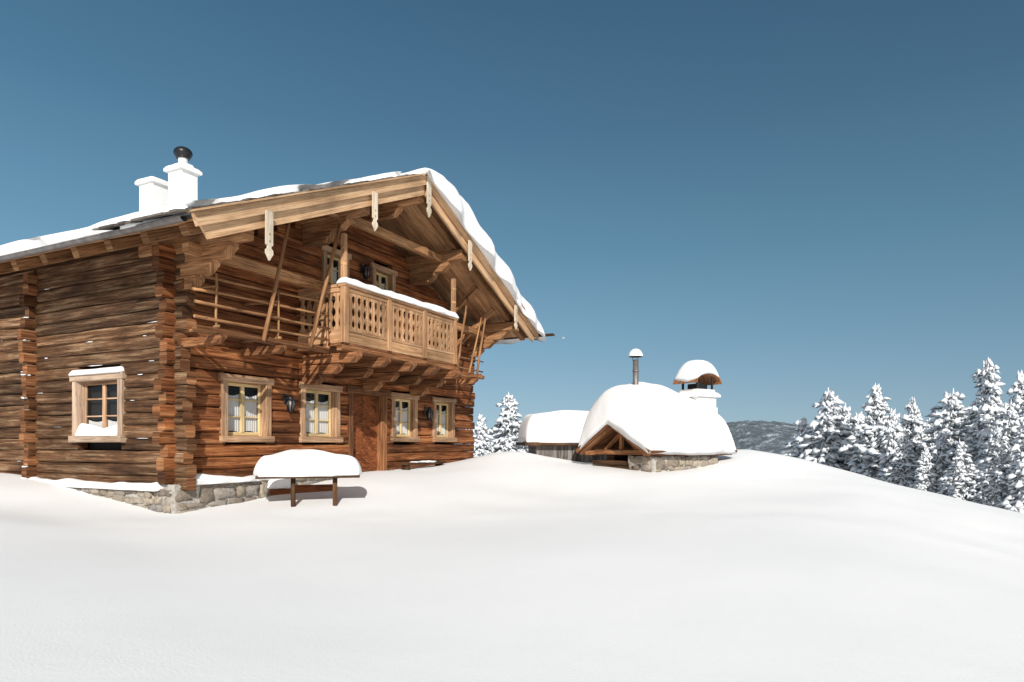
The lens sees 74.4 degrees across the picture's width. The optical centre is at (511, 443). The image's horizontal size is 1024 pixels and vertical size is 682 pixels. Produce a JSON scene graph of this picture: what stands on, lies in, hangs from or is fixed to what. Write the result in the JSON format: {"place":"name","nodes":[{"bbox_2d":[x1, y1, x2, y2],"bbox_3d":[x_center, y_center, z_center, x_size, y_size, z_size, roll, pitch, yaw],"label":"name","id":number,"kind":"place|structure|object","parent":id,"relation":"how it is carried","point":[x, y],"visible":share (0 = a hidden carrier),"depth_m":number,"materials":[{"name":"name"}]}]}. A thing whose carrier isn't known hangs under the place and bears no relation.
{"place":"outdoors","nodes":[
{"label":"outdoors","id":0,"kind":"place"},
{"bbox_2d":[0,449,1023,681],"bbox_3d":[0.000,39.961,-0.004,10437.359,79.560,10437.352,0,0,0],"label":"ground","id":1,"kind":"structure","parent":0,"point":[742,565],"depth_m":7.12,"materials":[{"name":"white snow"}]},
{"bbox_2d":[0,146,554,513],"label":"chalet","id":2,"kind":"object","parent":1,"relation":"on","point":[174,345],"visible":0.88,"depth_m":13.79,"materials":[{"name":"wood"}]},
{"bbox_2d":[68,366,131,441],"bbox_3d":[-7.964,-0.734,13.035,1.660,1.429,0.289,0,0,27],"label":"window","id":3,"kind":"structure","parent":2,"relation":"in","point":[82,431],"depth_m":13.07,"materials":[{"name":"brown wood"}]},
{"bbox_2d":[216,373,274,441],"bbox_3d":[-5.380,-0.680,13.468,0.400,1.320,1.320,0,0,27],"label":"window","id":4,"kind":"structure","parent":2,"relation":"in","point":[245,417],"depth_m":13.50,"materials":[{"name":"brown wood"}]},
{"bbox_2d":[294,382,342,442],"bbox_3d":[-4.439,-0.680,15.328,0.400,1.320,1.350,0,0,27],"label":"window","id":5,"kind":"structure","parent":2,"relation":"in","point":[318,417],"depth_m":15.40,"materials":[{"name":"brown wood"}]},
{"bbox_2d":[319,245,351,302],"bbox_3d":[-4.215,-3.915,15.771,0.400,1.230,1.000,0,0,27],"label":"window","id":6,"kind":"structure","parent":2,"relation":"in","point":[326,250],"depth_m":15.73,"materials":[{"name":"brown wood"}]},
{"bbox_2d":[339,385,389,470],"bbox_3d":[-3.691,-0.335,16.839,0.350,2.110,1.640,0,0,27],"label":"door","id":7,"kind":"structure","parent":2,"relation":"in","point":[367,410],"depth_m":17.06,"materials":[{"name":"brown wood"}]},
{"bbox_2d":[369,262,397,314],"bbox_3d":[-3.400,-3.915,17.381,0.400,1.230,1.050,0,0,27],"label":"window","id":8,"kind":"structure","parent":2,"relation":"in","point":[377,271],"depth_m":17.43,"materials":[{"name":"brown wood"}]},
{"bbox_2d":[387,392,419,441],"bbox_3d":[-2.994,-0.690,18.184,0.400,1.300,1.250,0,0,27],"label":"window","id":9,"kind":"structure","parent":2,"relation":"in","point":[404,421],"depth_m":18.33,"materials":[{"name":"brown wood"}]},
{"bbox_2d":[427,397,456,441],"bbox_3d":[-2.113,-0.690,19.924,0.400,1.300,1.250,0,0,27],"label":"window","id":10,"kind":"structure","parent":2,"relation":"in","point":[443,429],"depth_m":20.12,"materials":[{"name":"brown wood"}]},
{"bbox_2d":[267,479,332,495],"bbox_3d":[-4.691,1.033,14.069,1.938,0.980,0.527,0,0,-20],"label":"bench","id":11,"kind":"object","parent":1,"relation":"on","point":[278,486],"visible":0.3,"depth_m":13.87,"materials":[{"name":"brown wood"}]},
{"bbox_2d":[253,449,361,506],"bbox_3d":[-3.888,0.830,12.905,1.998,1.441,0.884,0,0,-16],"label":"garden table","id":12,"kind":"object","parent":1,"relation":"on","point":[293,465],"visible":1,"depth_m":12.57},
{"bbox_2d":[399,460,445,469],"bbox_3d":[-2.404,0.765,18.361,0.350,0.603,1.800,0,0,27],"label":"bench","id":13,"kind":"object","parent":1,"relation":"on","point":[405,466],"visible":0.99,"depth_m":17.96,"materials":[{"name":"brown wood"}]},
{"bbox_2d":[470,413,495,457],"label":"spruce tree","id":14,"kind":"object","parent":1,"relation":"on","point":[482,446],"visible":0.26,"depth_m":37.86,"materials":[{"name":"white plant"}]},
{"bbox_2d":[488,392,527,452],"bbox_3d":[-0.420,1.083,40.194,5.195,8.284,3.968,0,0,22],"label":"spruce tree","id":15,"kind":"object","parent":1,"relation":"on","point":[506,438],"visible":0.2,"depth_m":39.73,"materials":[{"name":"white plant"}]},
{"bbox_2d":[516,410,606,462],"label":"storage shed","id":16,"kind":"structure","parent":1,"relation":"on","point":[555,434],"depth_m":20.38,"materials":[{"name":"grey wood"}]},
{"bbox_2d":[575,349,737,471],"bbox_3d":[3.967,-0.584,18.567,3.662,3.863,2.912,0,0,-35],"label":"barbecue hut","id":17,"kind":"object","parent":1,"relation":"on","point":[636,425],"visible":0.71,"depth_m":17.61,"materials":[{"name":"white wood"}]},
{"bbox_2d":[781,416,812,457],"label":"spruce tree","id":18,"kind":"object","parent":1,"relation":"on","point":[801,430],"visible":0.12,"depth_m":46.96,"materials":[{"name":"white plant"}]},
{"bbox_2d":[792,387,855,470],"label":"spruce tree","id":19,"kind":"object","parent":1,"relation":"on","point":[827,434],"visible":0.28,"depth_m":43.65,"materials":[{"name":"white plant"}]},
{"bbox_2d":[839,403,852,426],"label":"spruce tree","id":20,"kind":"object","parent":1,"relation":"on","point":[845,413],"visible":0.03,"depth_m":45.71,"materials":[{"name":"white plant"}]},
{"bbox_2d":[840,412,866,471],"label":"spruce tree","id":21,"kind":"object","parent":1,"relation":"on","point":[857,419],"visible":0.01,"depth_m":43.84,"materials":[{"name":"white plant"}]},
{"bbox_2d":[836,383,896,479],"bbox_3d":[21.663,2.352,39.589,7.864,11.886,5.781,0,0,-41],"label":"spruce tree","id":22,"kind":"object","parent":1,"relation":"on","point":[865,453],"visible":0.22,"depth_m":39.54,"materials":[{"name":"white plant"}]},
{"bbox_2d":[876,407,914,481],"bbox_3d":[20.870,2.469,35.919,3.719,8.805,3.171,0,0,35],"label":"spruce tree","id":23,"kind":"object","parent":1,"relation":"on","point":[891,430],"visible":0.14,"depth_m":35.88,"materials":[{"name":"white plant"}]},
{"bbox_2d":[881,434,919,487],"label":"spruce tree","id":24,"kind":"object","parent":1,"relation":"on","point":[906,462],"visible":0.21,"depth_m":33.89,"materials":[{"name":"white plant"}]},
{"bbox_2d":[876,397,931,473],"bbox_3d":[22.414,2.346,38.235,3.825,9.982,5.092,0,0,38],"label":"spruce tree","id":25,"kind":"object","parent":1,"relation":"on","point":[913,425],"visible":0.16,"depth_m":37.69,"materials":[{"name":"white plant"}]},
{"bbox_2d":[909,447,945,494],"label":"spruce tree","id":26,"kind":"object","parent":1,"relation":"on","point":[925,474],"visible":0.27,"depth_m":30.87,"materials":[{"name":"white plant"}]},
{"bbox_2d":[923,417,938,456],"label":"spruce tree","id":27,"kind":"object","parent":1,"relation":"on","point":[931,445],"visible":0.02,"depth_m":41.85,"materials":[{"name":"white plant"}]},
{"bbox_2d":[905,388,971,476],"bbox_3d":[22.385,2.176,33.979,6.553,9.941,6.327,0,0,3],"label":"spruce tree","id":28,"kind":"object","parent":1,"relation":"on","point":[950,419],"visible":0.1,"depth_m":33.77,"materials":[{"name":"white plant"}]},
{"bbox_2d":[929,429,953,494],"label":"spruce tree","id":29,"kind":"object","parent":1,"relation":"on","point":[942,447],"visible":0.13,"depth_m":30.82,"materials":[{"name":"white plant"}]},
{"bbox_2d":[934,438,980,502],"bbox_3d":[18.598,2.350,28.077,2.757,5.141,2.856,0,0,-11],"label":"spruce tree","id":30,"kind":"object","parent":1,"relation":"on","point":[962,470],"visible":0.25,"depth_m":27.82,"materials":[{"name":"white plant"}]},
{"bbox_2d":[938,357,1008,500],"bbox_3d":[20.715,1.358,28.830,4.018,10.151,5.466,0,0,1],"label":"spruce tree","id":31,"kind":"object","parent":1,"relation":"on","point":[985,411],"visible":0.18,"depth_m":28.84,"materials":[{"name":"white plant"}]},
{"bbox_2d":[968,426,1014,509],"bbox_3d":[18.119,1.700,25.009,1.818,4.758,2.421,0,0,-16],"label":"spruce tree","id":32,"kind":"object","parent":1,"relation":"on","point":[995,483],"visible":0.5,"depth_m":24.91,"materials":[{"name":"white plant"}]},
{"bbox_2d":[974,400,1023,493],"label":"spruce tree","id":33,"kind":"object","parent":1,"relation":"on","point":[1009,427],"visible":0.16,"depth_m":26.82,"materials":[{"name":"white plant"}]},
{"bbox_2d":[996,418,1023,512],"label":"spruce tree","id":34,"kind":"object","parent":1,"relation":"on","point":[1013,500],"visible":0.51,"depth_m":23.86,"materials":[{"name":"white plant"}]},
{"bbox_2d":[1000,370,1023,413],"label":"spruce tree","id":35,"kind":"object","parent":1,"relation":"on","point":[1017,387],"visible":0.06,"depth_m":31.90,"materials":[{"name":"white plant"}]},
{"bbox_2d":[1012,393,1023,429],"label":"spruce tree","id":36,"kind":"object","parent":1,"relation":"on","point":[1020,401],"visible":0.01,"depth_m":29.23,"materials":[{"name":"white plant"}]},
{"bbox_2d":[0,0,1023,440],"label":"sky","id":37,"kind":"structure","parent":0,"point":[797,200],"materials":[{"name":"blue"}]},
{"bbox_2d":[525,420,938,454],"bbox_3d":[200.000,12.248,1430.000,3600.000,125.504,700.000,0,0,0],"label":"distant hill","id":38,"kind":"structure","parent":0,"point":[769,437],"depth_m":1319.50,"materials":[{"name":"white snow"}]}
]}

